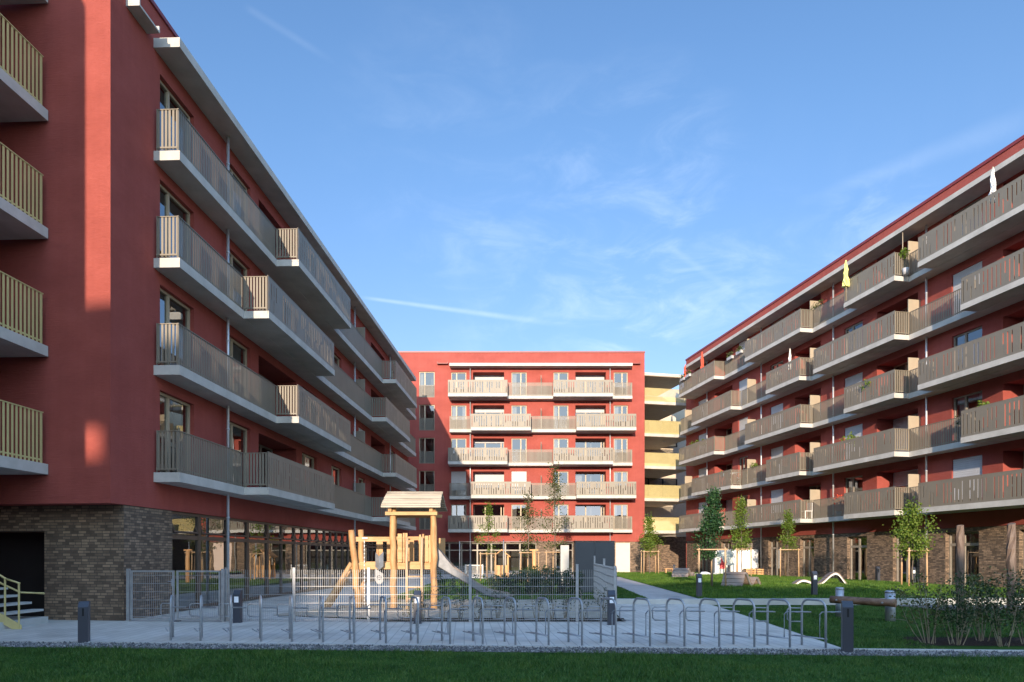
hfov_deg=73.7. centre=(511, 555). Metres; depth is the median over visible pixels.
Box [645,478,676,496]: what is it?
balcony
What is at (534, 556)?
climbing post
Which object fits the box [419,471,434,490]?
window
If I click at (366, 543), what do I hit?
shop window
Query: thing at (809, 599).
bike stand
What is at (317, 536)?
shop window
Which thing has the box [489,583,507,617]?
young plant
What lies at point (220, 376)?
apartment building
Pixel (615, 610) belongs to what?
bike stand
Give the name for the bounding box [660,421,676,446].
window
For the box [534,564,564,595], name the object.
bush
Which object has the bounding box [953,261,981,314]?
window
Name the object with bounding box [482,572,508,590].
bush
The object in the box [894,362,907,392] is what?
window
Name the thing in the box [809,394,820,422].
window
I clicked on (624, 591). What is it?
grass
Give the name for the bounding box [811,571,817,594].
bollard lamp
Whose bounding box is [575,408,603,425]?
window
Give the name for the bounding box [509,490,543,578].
young tree
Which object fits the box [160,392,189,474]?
window
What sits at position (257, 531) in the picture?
shop window
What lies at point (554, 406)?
window
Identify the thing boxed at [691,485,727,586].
young tree
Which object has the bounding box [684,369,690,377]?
flower box
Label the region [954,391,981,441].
window
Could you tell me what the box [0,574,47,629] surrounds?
outdoor stair
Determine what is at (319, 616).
bike stand
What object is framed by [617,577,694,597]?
footpath
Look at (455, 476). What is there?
window
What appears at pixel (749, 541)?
shop window
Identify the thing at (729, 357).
flower box
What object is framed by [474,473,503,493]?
window
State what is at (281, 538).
shop window
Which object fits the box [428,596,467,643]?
bike stand
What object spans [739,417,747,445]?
window
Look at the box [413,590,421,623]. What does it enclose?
bollard lamp
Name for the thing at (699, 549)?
tree stakes
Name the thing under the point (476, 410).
window
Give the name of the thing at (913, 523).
young tree
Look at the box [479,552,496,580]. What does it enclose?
tree stakes
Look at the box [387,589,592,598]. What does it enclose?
play lawn
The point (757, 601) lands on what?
retaining kerb
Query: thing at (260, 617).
bike stand
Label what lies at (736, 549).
tree stakes
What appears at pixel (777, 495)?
window
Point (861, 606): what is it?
ground
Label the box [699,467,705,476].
window
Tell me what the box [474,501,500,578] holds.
young tree
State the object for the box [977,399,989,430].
potted plant
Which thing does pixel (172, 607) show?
bike stand
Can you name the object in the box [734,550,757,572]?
door
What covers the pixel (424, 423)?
window
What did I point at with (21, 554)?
door
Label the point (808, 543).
shop window
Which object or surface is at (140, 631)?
paving
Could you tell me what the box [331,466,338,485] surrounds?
window
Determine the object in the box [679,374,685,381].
flower box
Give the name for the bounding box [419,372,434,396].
window
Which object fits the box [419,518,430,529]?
window
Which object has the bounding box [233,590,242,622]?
bollard lamp
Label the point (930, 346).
apartment building
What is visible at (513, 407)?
window
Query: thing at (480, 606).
young plant
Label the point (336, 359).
window
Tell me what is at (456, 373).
window
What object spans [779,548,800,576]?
tree stakes
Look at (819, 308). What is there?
potted plant
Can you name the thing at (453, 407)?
window
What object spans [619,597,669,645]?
bike stand
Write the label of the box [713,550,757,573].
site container
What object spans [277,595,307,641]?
bike stand
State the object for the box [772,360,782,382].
window
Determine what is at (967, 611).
shrub
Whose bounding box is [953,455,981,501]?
window
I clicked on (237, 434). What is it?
window
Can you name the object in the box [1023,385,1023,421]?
window
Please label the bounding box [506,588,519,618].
young plant
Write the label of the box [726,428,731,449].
window
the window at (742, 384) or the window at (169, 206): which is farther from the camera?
the window at (742, 384)
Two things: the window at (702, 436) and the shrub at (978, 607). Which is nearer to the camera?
the shrub at (978, 607)
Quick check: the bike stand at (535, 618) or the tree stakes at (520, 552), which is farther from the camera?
the tree stakes at (520, 552)
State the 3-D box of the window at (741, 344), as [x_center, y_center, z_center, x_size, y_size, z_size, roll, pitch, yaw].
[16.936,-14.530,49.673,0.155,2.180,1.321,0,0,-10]
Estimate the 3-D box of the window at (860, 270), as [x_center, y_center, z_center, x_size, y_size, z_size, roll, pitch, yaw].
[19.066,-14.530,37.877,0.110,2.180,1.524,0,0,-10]
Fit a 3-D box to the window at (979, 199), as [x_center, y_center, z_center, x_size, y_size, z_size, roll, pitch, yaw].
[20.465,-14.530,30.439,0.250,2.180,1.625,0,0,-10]
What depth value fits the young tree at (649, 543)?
49.94 m
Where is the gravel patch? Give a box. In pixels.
[897,605,1020,610]
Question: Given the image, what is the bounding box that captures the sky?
[154,0,1023,396]
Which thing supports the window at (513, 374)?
in the apartment building at (500, 429)
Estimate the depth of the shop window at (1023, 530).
27.93 m
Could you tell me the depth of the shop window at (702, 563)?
56.63 m
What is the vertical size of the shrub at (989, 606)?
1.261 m
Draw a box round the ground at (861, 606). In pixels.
[22,579,1022,657]
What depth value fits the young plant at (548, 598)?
16.89 m
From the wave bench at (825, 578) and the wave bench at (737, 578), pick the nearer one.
the wave bench at (737, 578)
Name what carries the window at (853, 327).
in the apartment building at (930, 346)
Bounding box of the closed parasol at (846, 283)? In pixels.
[842,260,849,287]
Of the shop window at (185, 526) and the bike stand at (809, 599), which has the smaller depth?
the bike stand at (809, 599)
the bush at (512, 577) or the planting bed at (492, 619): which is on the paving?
the planting bed at (492, 619)
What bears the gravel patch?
on the side lawn at (983, 647)
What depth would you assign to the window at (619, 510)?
58.15 m
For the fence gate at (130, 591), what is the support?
on the paving
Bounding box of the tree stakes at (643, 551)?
[640,550,659,573]
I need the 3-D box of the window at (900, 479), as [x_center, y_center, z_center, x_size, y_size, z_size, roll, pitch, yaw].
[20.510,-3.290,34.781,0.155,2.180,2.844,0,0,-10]
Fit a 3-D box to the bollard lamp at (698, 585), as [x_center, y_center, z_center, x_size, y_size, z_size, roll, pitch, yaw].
[6.451,1.040,23.536,0.189,0.820,0.189,0,0,0]
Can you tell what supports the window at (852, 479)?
in the apartment building at (930, 346)
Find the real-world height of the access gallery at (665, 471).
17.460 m
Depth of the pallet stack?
45.95 m
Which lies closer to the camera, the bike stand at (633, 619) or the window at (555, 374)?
the bike stand at (633, 619)
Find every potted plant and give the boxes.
[809,299,822,326]
[839,431,858,446]
[860,379,873,397]
[899,247,909,275]
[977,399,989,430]
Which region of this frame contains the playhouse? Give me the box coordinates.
[493,549,509,577]
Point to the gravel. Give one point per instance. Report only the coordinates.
(423, 648)
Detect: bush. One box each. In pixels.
[437,573,457,593]
[451,573,478,595]
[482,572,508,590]
[500,570,527,595]
[519,566,541,593]
[524,564,541,590]
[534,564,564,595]
[549,568,572,593]
[560,570,584,595]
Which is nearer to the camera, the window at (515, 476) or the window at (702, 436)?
the window at (702, 436)
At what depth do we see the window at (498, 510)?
59.05 m
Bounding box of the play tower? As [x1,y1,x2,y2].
[321,491,512,608]
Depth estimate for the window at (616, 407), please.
58.17 m
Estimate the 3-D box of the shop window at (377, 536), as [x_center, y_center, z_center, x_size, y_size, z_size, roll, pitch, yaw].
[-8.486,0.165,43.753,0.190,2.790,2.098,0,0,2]
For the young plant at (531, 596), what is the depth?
16.72 m
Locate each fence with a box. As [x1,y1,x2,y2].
[225,556,616,621]
[423,570,463,574]
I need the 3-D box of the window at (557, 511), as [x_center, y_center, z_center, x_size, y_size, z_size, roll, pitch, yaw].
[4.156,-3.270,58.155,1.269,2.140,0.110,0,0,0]
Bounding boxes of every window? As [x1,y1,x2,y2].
[160,80,189,159]
[160,184,189,265]
[160,288,189,369]
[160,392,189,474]
[172,511,199,610]
[200,515,225,606]
[229,166,246,213]
[229,253,246,310]
[229,337,246,395]
[229,422,246,486]
[229,518,247,601]
[248,520,267,599]
[259,373,272,411]
[259,444,272,486]
[268,523,294,596]
[295,526,309,592]
[302,453,313,493]
[304,394,313,421]
[310,528,324,590]
[325,530,336,587]
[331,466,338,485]
[334,355,338,365]
[337,531,348,584]
[349,533,358,584]
[364,534,367,581]
[368,535,376,580]
[377,536,383,578]
[384,542,389,578]
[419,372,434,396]
[419,405,434,429]
[419,438,434,462]
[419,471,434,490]
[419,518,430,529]
[439,543,448,573]
[449,543,461,569]
[451,372,465,391]
[451,405,465,428]
[451,438,465,459]
[451,472,465,495]
[451,505,465,527]
[462,543,476,573]
[474,375,503,391]
[474,408,503,425]
[474,440,503,459]
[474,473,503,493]
[474,505,503,527]
[477,543,490,573]
[491,543,504,573]
[505,543,519,573]
[511,372,526,395]
[511,405,526,425]
[511,438,526,462]
[511,472,526,489]
[511,505,526,529]
[520,543,535,570]
[553,372,567,391]
[553,405,567,428]
[553,438,567,459]
[553,505,567,527]
[556,543,572,573]
[575,375,603,391]
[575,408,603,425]
[575,440,603,455]
[575,473,603,493]
[575,505,603,527]
[614,372,627,395]
[614,405,627,425]
[614,438,627,462]
[614,472,627,489]
[614,505,627,529]
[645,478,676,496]
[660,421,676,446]
[699,399,705,411]
[699,433,705,440]
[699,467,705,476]
[699,502,705,512]
[700,543,704,571]
[724,542,730,549]
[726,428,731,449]
[726,499,745,525]
[739,339,746,365]
[739,378,747,405]
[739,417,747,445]
[740,456,747,484]
[744,541,752,548]
[771,403,782,427]
[771,446,782,473]
[771,489,782,518]
[771,540,780,575]
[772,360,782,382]
[803,538,813,576]
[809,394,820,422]
[809,485,820,518]
[845,372,861,401]
[845,424,861,458]
[846,321,861,349]
[846,475,861,492]
[849,270,861,308]
[850,536,866,579]
[893,413,917,451]
[893,469,917,509]
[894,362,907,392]
[895,255,907,276]
[895,307,907,334]
[896,534,916,582]
[949,531,978,585]
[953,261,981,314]
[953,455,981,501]
[954,197,981,234]
[954,326,981,370]
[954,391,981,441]
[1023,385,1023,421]
[1023,530,1023,587]
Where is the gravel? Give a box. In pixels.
[0,641,1023,656]
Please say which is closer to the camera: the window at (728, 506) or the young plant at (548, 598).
the young plant at (548, 598)
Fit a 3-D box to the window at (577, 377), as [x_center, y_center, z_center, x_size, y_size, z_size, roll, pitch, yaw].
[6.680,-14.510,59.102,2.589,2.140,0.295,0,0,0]
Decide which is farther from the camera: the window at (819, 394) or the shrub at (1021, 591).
the window at (819, 394)
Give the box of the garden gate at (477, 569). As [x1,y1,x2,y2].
[465,565,482,578]
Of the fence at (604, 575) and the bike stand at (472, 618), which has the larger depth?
the fence at (604, 575)
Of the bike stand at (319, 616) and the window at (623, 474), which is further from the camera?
the window at (623, 474)
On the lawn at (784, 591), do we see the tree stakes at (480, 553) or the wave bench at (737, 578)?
the wave bench at (737, 578)
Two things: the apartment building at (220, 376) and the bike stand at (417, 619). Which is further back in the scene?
the apartment building at (220, 376)
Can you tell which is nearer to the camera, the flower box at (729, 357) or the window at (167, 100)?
the window at (167, 100)
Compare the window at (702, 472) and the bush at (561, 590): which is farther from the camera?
the window at (702, 472)
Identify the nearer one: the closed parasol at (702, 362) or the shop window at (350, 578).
the shop window at (350, 578)
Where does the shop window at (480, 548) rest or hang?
in the apartment building at (500, 429)
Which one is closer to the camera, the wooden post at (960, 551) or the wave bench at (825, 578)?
the wooden post at (960, 551)
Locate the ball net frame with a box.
[459,540,572,579]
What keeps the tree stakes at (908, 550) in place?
on the lawn at (784, 591)
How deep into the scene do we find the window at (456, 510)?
58.15 m
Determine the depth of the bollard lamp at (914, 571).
31.42 m
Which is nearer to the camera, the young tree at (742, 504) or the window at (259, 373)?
the window at (259, 373)
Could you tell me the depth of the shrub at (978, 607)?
12.63 m
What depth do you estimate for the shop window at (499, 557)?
58.24 m
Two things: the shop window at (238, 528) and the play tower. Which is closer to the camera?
the play tower
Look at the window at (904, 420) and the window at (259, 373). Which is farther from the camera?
the window at (904, 420)
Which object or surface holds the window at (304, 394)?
in the apartment building at (220, 376)
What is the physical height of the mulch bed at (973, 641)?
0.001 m
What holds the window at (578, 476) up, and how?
in the apartment building at (500, 429)
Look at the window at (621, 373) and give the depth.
58.10 m
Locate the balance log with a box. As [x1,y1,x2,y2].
[829,587,896,620]
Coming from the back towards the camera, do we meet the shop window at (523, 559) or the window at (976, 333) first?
the shop window at (523, 559)
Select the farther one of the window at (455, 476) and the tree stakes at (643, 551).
the window at (455, 476)
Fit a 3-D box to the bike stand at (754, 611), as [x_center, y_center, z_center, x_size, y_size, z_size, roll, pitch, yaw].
[4.089,1.173,11.961,0.261,0.839,1.004,0,0,-43]
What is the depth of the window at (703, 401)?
56.22 m
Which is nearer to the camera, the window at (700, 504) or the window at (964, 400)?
the window at (964, 400)
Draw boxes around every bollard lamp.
[78,601,89,642]
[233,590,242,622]
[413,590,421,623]
[607,590,614,624]
[696,574,701,597]
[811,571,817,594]
[841,601,853,652]
[875,566,879,580]
[910,567,915,582]
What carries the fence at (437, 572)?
on the paving
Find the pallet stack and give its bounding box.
[743,569,763,574]
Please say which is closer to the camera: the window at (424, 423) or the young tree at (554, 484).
the young tree at (554, 484)
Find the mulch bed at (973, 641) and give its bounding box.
[902,637,1023,645]
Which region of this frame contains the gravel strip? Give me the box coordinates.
[17,643,1021,656]
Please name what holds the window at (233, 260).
in the apartment building at (220, 376)
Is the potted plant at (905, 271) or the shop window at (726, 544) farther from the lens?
the shop window at (726, 544)
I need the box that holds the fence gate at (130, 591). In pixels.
[126,569,224,621]
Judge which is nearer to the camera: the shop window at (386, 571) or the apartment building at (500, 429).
the shop window at (386, 571)
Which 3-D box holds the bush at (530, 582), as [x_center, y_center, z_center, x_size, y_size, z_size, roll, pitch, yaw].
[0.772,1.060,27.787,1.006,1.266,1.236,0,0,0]
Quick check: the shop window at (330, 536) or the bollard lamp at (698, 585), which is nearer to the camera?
the bollard lamp at (698, 585)
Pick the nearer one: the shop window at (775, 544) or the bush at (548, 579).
the bush at (548, 579)
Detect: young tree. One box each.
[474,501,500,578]
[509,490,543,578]
[536,460,572,568]
[638,512,663,573]
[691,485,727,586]
[728,495,752,571]
[777,509,798,576]
[882,497,942,579]
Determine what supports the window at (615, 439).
in the apartment building at (500, 429)
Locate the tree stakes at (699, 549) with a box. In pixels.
[697,547,727,585]
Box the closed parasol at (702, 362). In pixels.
[700,351,703,368]
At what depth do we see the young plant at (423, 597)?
16.83 m
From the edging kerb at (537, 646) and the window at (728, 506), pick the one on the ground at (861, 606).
the edging kerb at (537, 646)
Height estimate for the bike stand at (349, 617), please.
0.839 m
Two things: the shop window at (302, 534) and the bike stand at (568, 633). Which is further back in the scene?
the shop window at (302, 534)
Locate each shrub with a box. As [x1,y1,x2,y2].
[888,569,953,643]
[928,580,988,644]
[936,569,980,632]
[946,568,1014,640]
[971,576,1023,646]
[982,566,1023,643]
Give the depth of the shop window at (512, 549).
58.24 m
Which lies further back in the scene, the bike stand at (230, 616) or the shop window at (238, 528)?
the shop window at (238, 528)
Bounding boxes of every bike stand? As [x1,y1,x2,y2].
[160,595,185,640]
[189,595,215,640]
[218,595,246,640]
[247,595,276,641]
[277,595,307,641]
[306,596,339,642]
[336,596,370,642]
[367,596,402,642]
[397,596,434,643]
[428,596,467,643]
[459,596,500,644]
[491,597,533,644]
[522,597,567,644]
[554,597,601,645]
[587,597,635,645]
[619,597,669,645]
[652,598,704,646]
[686,598,739,646]
[720,598,775,646]
[752,598,810,647]
[787,598,840,647]
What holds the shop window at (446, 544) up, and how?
in the apartment building at (500, 429)
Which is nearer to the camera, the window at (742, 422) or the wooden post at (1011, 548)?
the wooden post at (1011, 548)
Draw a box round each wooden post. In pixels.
[955,525,964,609]
[1006,523,1016,612]
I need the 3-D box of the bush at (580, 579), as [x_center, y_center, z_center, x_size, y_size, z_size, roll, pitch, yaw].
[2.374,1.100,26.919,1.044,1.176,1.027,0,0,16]
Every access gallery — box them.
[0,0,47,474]
[645,372,685,571]
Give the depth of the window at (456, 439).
58.10 m
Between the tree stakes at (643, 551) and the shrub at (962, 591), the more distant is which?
the tree stakes at (643, 551)
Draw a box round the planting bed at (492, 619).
[374,618,625,620]
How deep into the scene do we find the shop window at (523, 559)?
58.24 m
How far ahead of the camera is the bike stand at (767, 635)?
11.90 m
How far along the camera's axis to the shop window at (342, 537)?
35.30 m
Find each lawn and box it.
[0,647,1023,681]
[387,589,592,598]
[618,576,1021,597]
[724,607,1023,649]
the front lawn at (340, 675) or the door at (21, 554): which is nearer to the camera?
the front lawn at (340, 675)
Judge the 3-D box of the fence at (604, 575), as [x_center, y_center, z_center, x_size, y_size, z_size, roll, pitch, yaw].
[0.276,0.804,18.697,13.642,1.592,6.533,0,0,-42]
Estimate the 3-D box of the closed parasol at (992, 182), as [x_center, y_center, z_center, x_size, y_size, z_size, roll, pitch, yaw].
[19.503,-14.601,27.689,0.328,2.341,0.320,0,0,-27]
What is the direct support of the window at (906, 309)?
in the apartment building at (930, 346)
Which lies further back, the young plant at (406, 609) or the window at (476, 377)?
the window at (476, 377)
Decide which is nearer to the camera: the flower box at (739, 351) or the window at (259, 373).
the window at (259, 373)
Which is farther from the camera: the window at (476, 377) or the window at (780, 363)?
the window at (476, 377)
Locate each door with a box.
[0,533,43,615]
[616,543,629,571]
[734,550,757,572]
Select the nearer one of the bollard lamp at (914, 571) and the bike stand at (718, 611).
the bike stand at (718, 611)
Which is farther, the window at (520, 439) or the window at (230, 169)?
the window at (520, 439)
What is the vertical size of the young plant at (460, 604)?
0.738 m
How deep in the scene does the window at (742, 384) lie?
49.84 m
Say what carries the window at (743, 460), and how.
in the apartment building at (930, 346)
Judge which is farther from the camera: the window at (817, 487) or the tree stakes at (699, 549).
the window at (817, 487)
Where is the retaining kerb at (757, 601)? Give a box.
[617,598,1023,604]
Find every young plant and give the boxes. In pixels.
[397,595,412,618]
[412,585,430,618]
[431,577,452,618]
[451,590,468,618]
[468,590,487,618]
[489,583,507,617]
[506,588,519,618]
[525,579,546,619]
[539,578,559,618]
[561,589,570,618]
[572,584,591,619]
[592,587,606,619]
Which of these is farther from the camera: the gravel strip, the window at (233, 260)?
the window at (233, 260)
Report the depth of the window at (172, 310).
19.09 m
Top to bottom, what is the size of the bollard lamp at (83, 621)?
0.760 m
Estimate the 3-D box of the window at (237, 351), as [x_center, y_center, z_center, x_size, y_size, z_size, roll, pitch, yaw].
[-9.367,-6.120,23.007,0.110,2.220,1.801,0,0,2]
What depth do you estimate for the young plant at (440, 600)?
16.74 m
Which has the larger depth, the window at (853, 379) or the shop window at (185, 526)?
the window at (853, 379)
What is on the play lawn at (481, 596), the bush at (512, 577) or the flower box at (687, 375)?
the bush at (512, 577)
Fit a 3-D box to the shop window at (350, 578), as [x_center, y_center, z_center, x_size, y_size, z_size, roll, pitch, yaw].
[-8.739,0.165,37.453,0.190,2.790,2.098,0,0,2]
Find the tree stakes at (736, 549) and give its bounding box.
[735,547,752,575]
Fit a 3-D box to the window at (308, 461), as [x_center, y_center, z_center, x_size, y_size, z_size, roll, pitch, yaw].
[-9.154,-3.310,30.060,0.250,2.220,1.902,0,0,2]
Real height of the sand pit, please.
0.001 m
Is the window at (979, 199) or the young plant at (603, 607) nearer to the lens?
the young plant at (603, 607)
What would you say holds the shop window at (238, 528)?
in the apartment building at (220, 376)
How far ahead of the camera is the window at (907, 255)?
35.35 m
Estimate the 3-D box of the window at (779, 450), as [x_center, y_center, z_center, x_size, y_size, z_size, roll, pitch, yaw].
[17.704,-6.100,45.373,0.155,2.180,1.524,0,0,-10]
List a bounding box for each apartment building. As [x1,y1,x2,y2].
[0,0,416,620]
[398,351,644,573]
[679,135,1023,588]
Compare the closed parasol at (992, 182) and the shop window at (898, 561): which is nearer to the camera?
the closed parasol at (992, 182)
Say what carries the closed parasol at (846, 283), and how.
on the apartment building at (930, 346)
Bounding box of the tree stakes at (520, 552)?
[519,551,539,580]
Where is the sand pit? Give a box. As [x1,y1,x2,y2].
[275,599,618,618]
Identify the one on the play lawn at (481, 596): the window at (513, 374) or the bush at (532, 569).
the bush at (532, 569)
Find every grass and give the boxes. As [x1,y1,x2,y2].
[617,586,645,597]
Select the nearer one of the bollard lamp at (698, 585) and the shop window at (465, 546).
the bollard lamp at (698, 585)
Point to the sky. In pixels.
(649, 176)
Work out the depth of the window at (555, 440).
58.19 m
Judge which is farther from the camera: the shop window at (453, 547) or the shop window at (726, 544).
the shop window at (453, 547)
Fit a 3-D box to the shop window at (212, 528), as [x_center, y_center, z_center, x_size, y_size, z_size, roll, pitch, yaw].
[-9.385,0.165,21.378,0.190,2.790,1.847,0,0,2]
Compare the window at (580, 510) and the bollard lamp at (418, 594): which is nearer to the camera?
the bollard lamp at (418, 594)
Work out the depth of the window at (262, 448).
27.73 m
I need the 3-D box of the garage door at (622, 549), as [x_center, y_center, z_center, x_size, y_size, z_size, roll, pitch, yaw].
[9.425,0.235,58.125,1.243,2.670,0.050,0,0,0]
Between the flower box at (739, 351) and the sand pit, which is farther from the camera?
the flower box at (739, 351)
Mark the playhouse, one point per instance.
(499, 568)
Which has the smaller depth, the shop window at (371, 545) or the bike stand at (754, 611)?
the bike stand at (754, 611)
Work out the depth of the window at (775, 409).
45.28 m
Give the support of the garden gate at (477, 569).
on the play lawn at (481, 596)
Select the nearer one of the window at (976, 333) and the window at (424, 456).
the window at (976, 333)
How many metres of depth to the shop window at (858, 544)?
37.85 m
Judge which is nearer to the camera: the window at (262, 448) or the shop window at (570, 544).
the window at (262, 448)
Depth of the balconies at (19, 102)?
15.60 m
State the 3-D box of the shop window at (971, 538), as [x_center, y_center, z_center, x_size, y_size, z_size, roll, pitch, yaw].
[20.480,0.240,30.752,0.110,2.600,1.828,0,0,-10]
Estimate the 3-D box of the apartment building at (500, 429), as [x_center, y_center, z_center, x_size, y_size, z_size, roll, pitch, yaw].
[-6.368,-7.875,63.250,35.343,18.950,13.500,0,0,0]
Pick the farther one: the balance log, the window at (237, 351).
the window at (237, 351)
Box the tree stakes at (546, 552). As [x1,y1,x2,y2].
[544,550,559,577]
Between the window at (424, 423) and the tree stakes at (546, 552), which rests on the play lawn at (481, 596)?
the tree stakes at (546, 552)
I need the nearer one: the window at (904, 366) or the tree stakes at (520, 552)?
the window at (904, 366)
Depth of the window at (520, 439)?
58.10 m
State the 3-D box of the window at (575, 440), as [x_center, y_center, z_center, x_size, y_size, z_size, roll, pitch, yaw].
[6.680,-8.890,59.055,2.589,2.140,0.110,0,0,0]
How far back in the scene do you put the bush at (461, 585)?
26.46 m
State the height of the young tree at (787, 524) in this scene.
4.149 m
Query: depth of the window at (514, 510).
58.15 m
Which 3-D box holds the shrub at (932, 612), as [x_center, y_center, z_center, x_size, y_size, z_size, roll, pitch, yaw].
[7.465,0.926,12.468,1.076,1.358,1.004,0,0,41]
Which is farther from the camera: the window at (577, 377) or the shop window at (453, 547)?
the window at (577, 377)
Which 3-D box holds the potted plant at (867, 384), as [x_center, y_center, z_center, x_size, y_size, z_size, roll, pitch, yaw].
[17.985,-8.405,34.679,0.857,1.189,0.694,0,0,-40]
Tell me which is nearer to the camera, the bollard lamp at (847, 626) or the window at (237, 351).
the bollard lamp at (847, 626)
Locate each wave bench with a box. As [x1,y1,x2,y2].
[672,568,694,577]
[721,572,760,585]
[790,572,847,583]
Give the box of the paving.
[0,574,840,647]
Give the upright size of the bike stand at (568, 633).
0.839 m
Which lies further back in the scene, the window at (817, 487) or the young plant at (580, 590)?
the window at (817, 487)
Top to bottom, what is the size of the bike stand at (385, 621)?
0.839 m
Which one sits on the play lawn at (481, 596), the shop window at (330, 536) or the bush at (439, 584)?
the bush at (439, 584)
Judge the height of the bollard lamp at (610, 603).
0.800 m
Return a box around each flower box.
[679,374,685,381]
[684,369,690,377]
[726,351,733,360]
[735,346,742,354]
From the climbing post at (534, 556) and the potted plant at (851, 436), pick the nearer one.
the potted plant at (851, 436)
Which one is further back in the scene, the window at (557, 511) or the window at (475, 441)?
the window at (475, 441)
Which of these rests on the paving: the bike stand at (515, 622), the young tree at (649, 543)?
the bike stand at (515, 622)
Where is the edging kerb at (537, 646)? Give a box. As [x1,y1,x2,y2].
[0,640,1023,651]
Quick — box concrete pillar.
[560,545,568,582]
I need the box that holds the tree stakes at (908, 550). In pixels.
[900,548,928,585]
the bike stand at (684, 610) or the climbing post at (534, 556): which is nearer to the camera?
the bike stand at (684, 610)
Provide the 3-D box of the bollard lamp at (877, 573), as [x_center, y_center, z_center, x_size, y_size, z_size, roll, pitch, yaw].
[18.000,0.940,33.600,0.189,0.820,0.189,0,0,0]
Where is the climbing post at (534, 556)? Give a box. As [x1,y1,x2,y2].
[530,549,537,568]
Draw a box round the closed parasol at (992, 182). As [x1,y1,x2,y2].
[989,167,995,203]
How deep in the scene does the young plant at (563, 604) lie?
16.79 m
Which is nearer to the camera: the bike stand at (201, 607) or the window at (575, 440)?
the bike stand at (201, 607)
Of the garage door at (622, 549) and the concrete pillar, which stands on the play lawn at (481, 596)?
the concrete pillar

